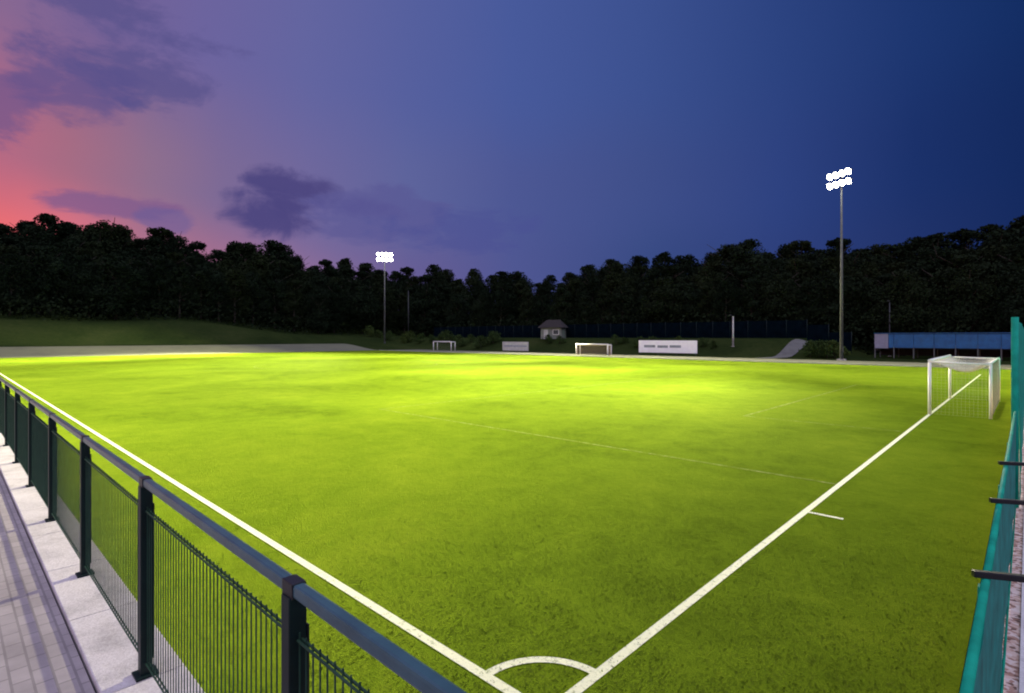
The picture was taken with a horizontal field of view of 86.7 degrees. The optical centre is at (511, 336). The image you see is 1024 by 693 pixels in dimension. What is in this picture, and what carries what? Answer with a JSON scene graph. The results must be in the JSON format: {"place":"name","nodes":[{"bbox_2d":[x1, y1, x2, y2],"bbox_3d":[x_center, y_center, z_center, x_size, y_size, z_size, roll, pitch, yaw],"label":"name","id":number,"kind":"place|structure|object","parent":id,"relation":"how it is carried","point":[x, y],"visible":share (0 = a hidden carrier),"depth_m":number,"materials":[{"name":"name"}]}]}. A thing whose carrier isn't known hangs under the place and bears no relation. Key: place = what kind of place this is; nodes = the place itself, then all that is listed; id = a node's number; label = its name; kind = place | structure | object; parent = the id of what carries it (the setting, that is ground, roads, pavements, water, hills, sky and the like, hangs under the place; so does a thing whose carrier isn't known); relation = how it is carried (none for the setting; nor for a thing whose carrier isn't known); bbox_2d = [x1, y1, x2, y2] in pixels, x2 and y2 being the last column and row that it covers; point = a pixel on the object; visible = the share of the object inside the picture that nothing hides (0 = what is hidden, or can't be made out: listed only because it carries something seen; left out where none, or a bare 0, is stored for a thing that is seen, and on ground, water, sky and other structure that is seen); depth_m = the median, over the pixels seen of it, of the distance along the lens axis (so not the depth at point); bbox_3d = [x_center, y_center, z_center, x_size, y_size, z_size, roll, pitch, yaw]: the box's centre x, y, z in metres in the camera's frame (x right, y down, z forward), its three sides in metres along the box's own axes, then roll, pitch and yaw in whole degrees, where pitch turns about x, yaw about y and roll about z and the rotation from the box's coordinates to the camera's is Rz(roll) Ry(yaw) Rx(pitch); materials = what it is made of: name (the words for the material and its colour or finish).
{"place":"outdoors","nodes":[
{"label":"outdoors","id":0,"kind":"place"},
{"bbox_2d":[0,474,94,692],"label":"paved path","id":1,"kind":"structure","parent":0,"point":[38,652],"depth_m":3.24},
{"bbox_2d":[1019,524,1023,692],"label":"paving edge","id":2,"kind":"object","parent":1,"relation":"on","point":[1021,683],"depth_m":3.10,"materials":[{"name":"concrete"}]},
{"bbox_2d":[0,344,373,357],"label":"end path","id":3,"kind":"structure","parent":0,"point":[48,351],"depth_m":97.98,"materials":[{"name":"grey concrete"}]},
{"bbox_2d":[0,305,1010,691],"bbox_3d":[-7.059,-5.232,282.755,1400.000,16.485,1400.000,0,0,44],"label":"ground","id":4,"kind":"structure","parent":0,"point":[38,331],"depth_m":109.14,"materials":[{"name":"green plant"}]},
{"bbox_2d":[0,223,22,244],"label":"tree","id":5,"kind":"object","parent":4,"relation":"on","point":[5,229],"visible":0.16,"depth_m":130.02,"materials":[{"name":"green plant"}]},
{"bbox_2d":[9,220,35,234],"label":"tree","id":6,"kind":"object","parent":4,"relation":"on","point":[22,224],"visible":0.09,"depth_m":137.78,"materials":[{"name":"green plant"}]},
{"bbox_2d":[11,225,50,245],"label":"tree","id":7,"kind":"object","parent":4,"relation":"on","point":[30,232],"visible":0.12,"depth_m":126.50,"materials":[{"name":"green plant"}]},
{"bbox_2d":[17,232,63,263],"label":"tree","id":8,"kind":"object","parent":4,"relation":"on","point":[43,240],"visible":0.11,"depth_m":123.75,"materials":[{"name":"green plant"}]},
{"bbox_2d":[18,213,77,240],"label":"tree","id":9,"kind":"object","parent":4,"relation":"on","point":[62,230],"visible":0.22,"depth_m":139.74,"materials":[{"name":"green plant"}]},
{"bbox_2d":[62,223,95,243],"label":"tree","id":10,"kind":"object","parent":4,"relation":"on","point":[85,228],"visible":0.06,"depth_m":141.01,"materials":[{"name":"green plant"}]},
{"bbox_2d":[0,433,204,692],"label":"kerb","id":11,"kind":"structure","parent":4,"relation":"on","point":[106,651],"depth_m":3.46,"materials":[{"name":"concrete"}]},
{"bbox_2d":[0,377,466,692],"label":"railing","id":12,"kind":"object","parent":11,"relation":"on","point":[29,436],"visible":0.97,"depth_m":2.65,"materials":[{"name":"metal"}]},
{"bbox_2d":[71,218,139,255],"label":"tree","id":13,"kind":"object","parent":4,"relation":"on","point":[109,231],"visible":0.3,"depth_m":140.75,"materials":[{"name":"green plant"}]},
{"bbox_2d":[131,236,176,281],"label":"tree","id":14,"kind":"object","parent":4,"relation":"on","point":[157,244],"visible":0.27,"depth_m":142.57,"materials":[{"name":"green plant"}]},
{"bbox_2d":[141,227,179,252],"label":"tree","id":15,"kind":"object","parent":4,"relation":"on","point":[161,232],"visible":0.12,"depth_m":150.13,"materials":[{"name":"green plant"}]},
{"bbox_2d":[162,231,192,290],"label":"tree","id":16,"kind":"object","parent":4,"relation":"on","point":[179,241],"visible":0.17,"depth_m":153.19,"materials":[{"name":"green plant"}]},
{"bbox_2d":[156,267,200,317],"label":"tree","id":17,"kind":"object","parent":4,"relation":"on","point":[182,280],"visible":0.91,"depth_m":130.74,"materials":[{"name":"green plant"}]},
{"bbox_2d":[183,241,210,299],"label":"tree","id":18,"kind":"object","parent":4,"relation":"on","point":[197,245],"visible":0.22,"depth_m":157.37,"materials":[{"name":"green plant"}]},
{"bbox_2d":[206,249,228,262],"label":"tree","id":19,"kind":"object","parent":4,"relation":"on","point":[217,254],"visible":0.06,"depth_m":167.80,"materials":[{"name":"green plant"}]},
{"bbox_2d":[212,259,247,307],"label":"tree","id":20,"kind":"object","parent":4,"relation":"on","point":[223,266],"visible":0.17,"depth_m":150.79,"materials":[{"name":"green plant"}]},
{"bbox_2d":[219,251,244,269],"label":"tree","id":21,"kind":"object","parent":4,"relation":"on","point":[235,257],"visible":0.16,"depth_m":164.37,"materials":[{"name":"green plant"}]},
{"bbox_2d":[215,270,253,322],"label":"tree","id":22,"kind":"object","parent":4,"relation":"on","point":[236,283],"visible":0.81,"depth_m":140.50,"materials":[{"name":"green plant"}]},
{"bbox_2d":[231,242,280,279],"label":"tree","id":23,"kind":"object","parent":4,"relation":"on","point":[247,251],"visible":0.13,"depth_m":170.05,"materials":[{"name":"green plant"}]},
{"bbox_2d":[261,240,288,263],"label":"tree","id":24,"kind":"object","parent":4,"relation":"on","point":[273,247],"visible":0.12,"depth_m":183.35,"materials":[{"name":"green plant"}]},
{"bbox_2d":[285,254,308,279],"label":"tree","id":25,"kind":"object","parent":4,"relation":"on","point":[298,262],"visible":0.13,"depth_m":180.95,"materials":[{"name":"green plant"}]},
{"bbox_2d":[306,265,330,287],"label":"tree","id":26,"kind":"object","parent":4,"relation":"on","point":[315,269],"visible":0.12,"depth_m":180.00,"materials":[{"name":"green plant"}]},
{"bbox_2d":[320,265,349,303],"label":"tree","id":27,"kind":"object","parent":4,"relation":"on","point":[330,271],"visible":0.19,"depth_m":184.32,"materials":[{"name":"green plant"}]},
{"bbox_2d":[335,264,358,299],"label":"tree","id":28,"kind":"object","parent":4,"relation":"on","point":[344,269],"visible":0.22,"depth_m":189.37,"materials":[{"name":"green plant"}]},
{"bbox_2d":[352,263,376,281],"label":"tree","id":29,"kind":"object","parent":4,"relation":"on","point":[366,267],"visible":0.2,"depth_m":208.96,"materials":[{"name":"green plant"}]},
{"bbox_2d":[368,274,397,318],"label":"tree","id":30,"kind":"object","parent":4,"relation":"on","point":[378,280],"visible":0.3,"depth_m":184.45,"materials":[{"name":"green plant"}]},
{"bbox_2d":[369,287,399,333],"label":"tree","id":31,"kind":"object","parent":4,"relation":"on","point":[389,300],"visible":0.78,"depth_m":169.49,"materials":[{"name":"green plant"}]},
{"bbox_2d":[376,252,392,343],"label":"floodlight mast","id":32,"kind":"object","parent":4,"relation":"on","point":[384,259],"visible":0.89,"depth_m":141.93,"materials":[{"name":"metal"}]},
{"bbox_2d":[388,271,406,309],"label":"tree","id":33,"kind":"object","parent":4,"relation":"on","point":[397,276],"visible":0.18,"depth_m":205.31,"materials":[{"name":"green plant"}]},
{"bbox_2d":[399,266,414,288],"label":"tree","id":34,"kind":"object","parent":4,"relation":"on","point":[407,271],"visible":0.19,"depth_m":216.58,"materials":[{"name":"green plant"}]},
{"bbox_2d":[432,272,454,300],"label":"tree","id":35,"kind":"object","parent":4,"relation":"on","point":[438,278],"visible":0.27,"depth_m":193.03,"materials":[{"name":"green plant"}]},
{"bbox_2d":[464,268,489,294],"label":"tree","id":36,"kind":"object","parent":4,"relation":"on","point":[473,278],"visible":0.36,"depth_m":193.65,"materials":[{"name":"green plant"}]},
{"bbox_2d":[471,335,488,348],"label":"bush","id":37,"kind":"object","parent":4,"relation":"on","point":[477,342],"visible":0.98,"depth_m":124.02,"materials":[{"name":"green plant"}]},
{"bbox_2d":[470,282,495,319],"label":"tree","id":38,"kind":"object","parent":4,"relation":"on","point":[479,288],"visible":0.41,"depth_m":162.10,"materials":[{"name":"green plant"}]},
{"bbox_2d":[482,275,505,321],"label":"tree","id":39,"kind":"object","parent":4,"relation":"on","point":[494,280],"visible":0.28,"depth_m":168.06,"materials":[{"name":"green plant"}]},
{"bbox_2d":[488,295,515,325],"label":"tree","id":40,"kind":"object","parent":4,"relation":"on","point":[504,305],"visible":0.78,"depth_m":146.25,"materials":[{"name":"green plant"}]},
{"bbox_2d":[488,271,517,308],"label":"tree","id":41,"kind":"object","parent":4,"relation":"on","point":[508,278],"visible":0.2,"depth_m":169.05,"materials":[{"name":"green plant"}]},
{"bbox_2d":[0,350,1010,692],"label":"pitch","id":42,"kind":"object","parent":4,"relation":"on","point":[220,428],"visible":0.67,"depth_m":9.86,"materials":[{"name":"green plant"}]},
{"bbox_2d":[6,351,954,484],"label":"worn pitch lines","id":43,"kind":"object","parent":42,"relation":"on","point":[621,448],"visible":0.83,"depth_m":18.70,"materials":[{"name":"paint"}]},
{"bbox_2d":[0,373,980,692],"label":"pitch lines","id":44,"kind":"object","parent":42,"relation":"on","point":[590,679],"visible":1,"depth_m":6.02,"materials":[{"name":"paint"}]},
{"bbox_2d":[101,461,982,692],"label":"turf blades","id":45,"kind":"object","parent":42,"relation":"on","point":[606,687],"visible":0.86,"depth_m":5.77,"materials":[{"name":"green plant"}]},
{"bbox_2d":[928,355,999,418],"bbox_3d":[19.123,1.899,22.800,1.850,2.106,7.512,0,0,44],"label":"football goal","id":46,"kind":"object","parent":42,"relation":"on","point":[948,362],"visible":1,"depth_m":20.71,"materials":[{"name":"white paint"}]},
{"bbox_2d":[490,282,520,325],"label":"tree","id":47,"kind":"object","parent":4,"relation":"on","point":[507,288],"visible":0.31,"depth_m":149.64,"materials":[{"name":"green plant"}]},
{"bbox_2d":[0,291,1022,356],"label":"undergrowth","id":48,"kind":"object","parent":4,"relation":"on","point":[186,313],"visible":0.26,"depth_m":117.45,"materials":[{"name":"green plant"}]},
{"bbox_2d":[503,342,528,351],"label":"hoarding","id":49,"kind":"object","parent":4,"relation":"on","point":[516,346],"visible":0.96,"depth_m":107.03,"materials":[{"name":"metal"}]},
{"bbox_2d":[509,271,535,296],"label":"tree","id":50,"kind":"object","parent":4,"relation":"on","point":[517,275],"visible":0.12,"depth_m":176.74,"materials":[{"name":"green plant"}]},
{"bbox_2d":[514,280,531,319],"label":"tree","id":51,"kind":"object","parent":4,"relation":"on","point":[521,285],"visible":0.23,"depth_m":157.43,"materials":[{"name":"green plant"}]},
{"bbox_2d":[528,287,554,323],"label":"tree","id":52,"kind":"object","parent":4,"relation":"on","point":[541,291],"visible":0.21,"depth_m":144.96,"materials":[{"name":"green plant"}]},
{"bbox_2d":[535,274,558,303],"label":"tree","id":53,"kind":"object","parent":4,"relation":"on","point":[548,280],"visible":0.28,"depth_m":163.97,"materials":[{"name":"green plant"}]},
{"bbox_2d":[538,320,567,338],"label":"hut","id":54,"kind":"object","parent":4,"relation":"on","point":[554,329],"visible":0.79,"depth_m":115.33,"materials":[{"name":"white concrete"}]},
{"bbox_2d":[549,284,573,322],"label":"tree","id":55,"kind":"object","parent":4,"relation":"on","point":[561,290],"visible":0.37,"depth_m":136.61,"materials":[{"name":"green plant"}]},
{"bbox_2d":[560,278,595,324],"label":"tree","id":56,"kind":"object","parent":4,"relation":"on","point":[573,286],"visible":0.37,"depth_m":139.73,"materials":[{"name":"green plant"}]},
{"bbox_2d":[579,264,597,278],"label":"tree","id":57,"kind":"object","parent":4,"relation":"on","point":[588,270],"visible":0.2,"depth_m":155.54,"materials":[{"name":"green plant"}]},
{"bbox_2d":[574,275,606,317],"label":"tree","id":58,"kind":"object","parent":4,"relation":"on","point":[590,287],"visible":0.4,"depth_m":133.34,"materials":[{"name":"green plant"}]},
{"bbox_2d":[594,272,629,323],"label":"tree","id":59,"kind":"object","parent":4,"relation":"on","point":[614,281],"visible":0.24,"depth_m":129.55,"materials":[{"name":"green plant"}]},
{"bbox_2d":[601,262,638,296],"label":"tree","id":60,"kind":"object","parent":4,"relation":"on","point":[617,267],"visible":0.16,"depth_m":134.07,"materials":[{"name":"green plant"}]},
{"bbox_2d":[624,255,650,277],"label":"tree","id":61,"kind":"object","parent":4,"relation":"on","point":[636,260],"visible":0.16,"depth_m":139.75,"materials":[{"name":"green plant"}]},
{"bbox_2d":[632,265,646,296],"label":"tree","id":62,"kind":"object","parent":4,"relation":"on","point":[639,269],"visible":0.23,"depth_m":132.17,"materials":[{"name":"green plant"}]},
{"bbox_2d":[434,320,851,353],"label":"bank fence","id":63,"kind":"object","parent":4,"relation":"on","point":[766,329],"visible":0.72,"depth_m":98.82,"materials":[{"name":"metal"}]},
{"bbox_2d":[651,251,673,276],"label":"tree","id":64,"kind":"object","parent":4,"relation":"on","point":[660,259],"visible":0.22,"depth_m":139.35,"materials":[{"name":"green plant"}]},
{"bbox_2d":[639,340,696,355],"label":"hoarding","id":65,"kind":"object","parent":4,"relation":"on","point":[665,346],"visible":1,"depth_m":86.71,"materials":[{"name":"metal"}]},
{"bbox_2d":[662,254,701,276],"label":"tree","id":66,"kind":"object","parent":4,"relation":"on","point":[689,259],"visible":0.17,"depth_m":133.53,"materials":[{"name":"green plant"}]},
{"bbox_2d":[385,350,1010,369],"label":"path edging","id":67,"kind":"object","parent":4,"relation":"on","point":[714,360],"visible":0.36,"depth_m":67.19,"materials":[{"name":"concrete"}]},
{"bbox_2d":[702,260,731,282],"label":"tree","id":68,"kind":"object","parent":4,"relation":"on","point":[715,265],"visible":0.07,"depth_m":121.34,"materials":[{"name":"green plant"}]},
{"bbox_2d":[708,243,736,271],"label":"tree","id":69,"kind":"object","parent":4,"relation":"on","point":[722,254],"visible":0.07,"depth_m":126.04,"materials":[{"name":"green plant"}]},
{"bbox_2d":[725,238,774,280],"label":"tree","id":70,"kind":"object","parent":4,"relation":"on","point":[751,258],"visible":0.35,"depth_m":115.34,"materials":[{"name":"green plant"}]},
{"bbox_2d":[762,339,807,357],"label":"path","id":71,"kind":"structure","parent":4,"relation":"on","point":[792,347],"depth_m":80.37,"materials":[{"name":"concrete"}]},
{"bbox_2d":[773,243,799,264],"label":"tree","id":72,"kind":"object","parent":4,"relation":"on","point":[781,254],"visible":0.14,"depth_m":121.58,"materials":[{"name":"green plant"}]},
{"bbox_2d":[783,240,814,272],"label":"tree","id":73,"kind":"object","parent":4,"relation":"on","point":[801,246],"visible":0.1,"depth_m":114.25,"materials":[{"name":"green plant"}]},
{"bbox_2d":[780,252,819,273],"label":"tree","id":74,"kind":"object","parent":4,"relation":"on","point":[808,257],"visible":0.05,"depth_m":110.09,"materials":[{"name":"green plant"}]},
{"bbox_2d":[798,339,823,356],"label":"bush","id":75,"kind":"object","parent":4,"relation":"on","point":[808,348],"visible":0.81,"depth_m":76.20,"materials":[{"name":"green plant"}]},
{"bbox_2d":[816,340,839,357],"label":"bush","id":76,"kind":"object","parent":4,"relation":"on","point":[824,343],"visible":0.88,"depth_m":74.69,"materials":[{"name":"green plant"}]},
{"bbox_2d":[802,270,854,328],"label":"tree","id":77,"kind":"object","parent":4,"relation":"on","point":[831,284],"visible":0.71,"depth_m":89.41,"materials":[{"name":"green plant"}]},
{"bbox_2d":[813,244,850,280],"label":"tree","id":78,"kind":"object","parent":4,"relation":"on","point":[830,252],"visible":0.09,"depth_m":103.38,"materials":[{"name":"green plant"}]},
{"bbox_2d":[811,257,856,313],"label":"tree","id":79,"kind":"object","parent":4,"relation":"on","point":[833,261],"visible":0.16,"depth_m":98.35,"materials":[{"name":"green plant"}]},
{"bbox_2d":[822,339,850,358],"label":"bush","id":80,"kind":"object","parent":4,"relation":"on","point":[835,349],"visible":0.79,"depth_m":74.16,"materials":[{"name":"green plant"}]},
{"bbox_2d":[826,168,852,360],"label":"floodlight mast","id":81,"kind":"object","parent":4,"relation":"on","point":[841,173],"visible":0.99,"depth_m":69.27,"materials":[{"name":"metal"}]},
{"bbox_2d":[826,237,853,257],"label":"tree","id":82,"kind":"object","parent":4,"relation":"on","point":[835,242],"visible":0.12,"depth_m":112.93,"materials":[{"name":"green plant"}]},
{"bbox_2d":[821,252,864,281],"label":"tree","id":83,"kind":"object","parent":4,"relation":"on","point":[855,261],"visible":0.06,"depth_m":99.28,"materials":[{"name":"green plant"}]},
{"bbox_2d":[825,276,867,338],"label":"tree","id":84,"kind":"object","parent":4,"relation":"on","point":[850,315],"visible":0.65,"depth_m":88.20,"materials":[{"name":"green plant"}]},
{"bbox_2d":[849,248,889,274],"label":"tree","id":85,"kind":"object","parent":4,"relation":"on","point":[876,259],"visible":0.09,"depth_m":102.35,"materials":[{"name":"green plant"}]},
{"bbox_2d":[865,243,896,264],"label":"tree","id":86,"kind":"object","parent":4,"relation":"on","point":[881,250],"visible":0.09,"depth_m":110.67,"materials":[{"name":"green plant"}]},
{"bbox_2d":[884,242,909,266],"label":"tree","id":87,"kind":"object","parent":4,"relation":"on","point":[894,248],"visible":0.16,"depth_m":105.35,"materials":[{"name":"green plant"}]},
{"bbox_2d":[888,236,923,266],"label":"tree","id":88,"kind":"object","parent":4,"relation":"on","point":[907,252],"visible":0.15,"depth_m":103.32,"materials":[{"name":"green plant"}]},
{"bbox_2d":[877,270,944,334],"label":"tree","id":89,"kind":"object","parent":4,"relation":"on","point":[914,295],"visible":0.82,"depth_m":81.22,"materials":[{"name":"green plant"}]},
{"bbox_2d":[899,260,943,292],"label":"tree","id":90,"kind":"object","parent":4,"relation":"on","point":[928,266],"visible":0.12,"depth_m":86.91,"materials":[{"name":"green plant"}]},
{"bbox_2d":[906,246,945,272],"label":"tree","id":91,"kind":"object","parent":4,"relation":"on","point":[919,252],"visible":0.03,"depth_m":92.81,"materials":[{"name":"green plant"}]},
{"bbox_2d":[904,232,957,262],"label":"tree","id":92,"kind":"object","parent":4,"relation":"on","point":[940,240],"visible":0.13,"depth_m":100.18,"materials":[{"name":"green plant"}]},
{"bbox_2d":[903,244,958,286],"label":"tree","id":93,"kind":"object","parent":4,"relation":"on","point":[932,253],"visible":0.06,"depth_m":88.25,"materials":[{"name":"green plant"}]},
{"bbox_2d":[874,332,1010,359],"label":"covered stand","id":94,"kind":"object","parent":4,"relation":"on","point":[954,344],"visible":0.96,"depth_m":73.30,"materials":[{"name":"blue metal"}]},
{"bbox_2d":[946,228,980,249],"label":"tree","id":95,"kind":"object","parent":4,"relation":"on","point":[962,236],"visible":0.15,"depth_m":100.87,"materials":[{"name":"green plant"}]},
{"bbox_2d":[967,224,1017,249],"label":"tree","id":96,"kind":"object","parent":4,"relation":"on","point":[986,229],"visible":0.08,"depth_m":93.18,"materials":[{"name":"green plant"}]},
{"bbox_2d":[966,244,1019,304],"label":"tree","id":97,"kind":"object","parent":4,"relation":"on","point":[998,250],"visible":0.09,"depth_m":83.42,"materials":[{"name":"green plant"}]},
{"bbox_2d":[979,230,1018,248],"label":"tree","id":98,"kind":"object","parent":4,"relation":"on","point":[995,237],"visible":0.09,"depth_m":89.01,"materials":[{"name":"green plant"}]},
{"bbox_2d":[1002,430,1023,692],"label":"goal end kerb","id":99,"kind":"structure","parent":4,"relation":"on","point":[1012,673],"depth_m":3.42,"materials":[{"name":"concrete"}]},
{"bbox_2d":[959,410,1023,692],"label":"screen fence","id":100,"kind":"object","parent":99,"relation":"on","point":[984,670],"visible":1,"depth_m":2.13,"materials":[{"name":"teal fabric"}]},
{"bbox_2d":[1011,317,1023,507],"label":"ball stop fence","id":101,"kind":"object","parent":99,"relation":"on","point":[1017,366],"visible":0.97,"depth_m":5.56,"materials":[{"name":"metal"}]},
{"bbox_2d":[0,0,1023,292],"label":"sky","id":102,"kind":"structure","parent":0,"point":[539,139],"materials":[{"name":"blue"}]},
{"bbox_2d":[400,349,1010,367],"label":"side path","id":103,"kind":"structure","parent":0,"point":[816,361],"depth_m":74.22,"materials":[{"name":"concrete"}]},
{"bbox_2d":[576,344,611,355],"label":"portable goal","id":104,"kind":"object","parent":103,"relation":"on","point":[600,345],"visible":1,"depth_m":88.78,"materials":[{"name":"white paint"}]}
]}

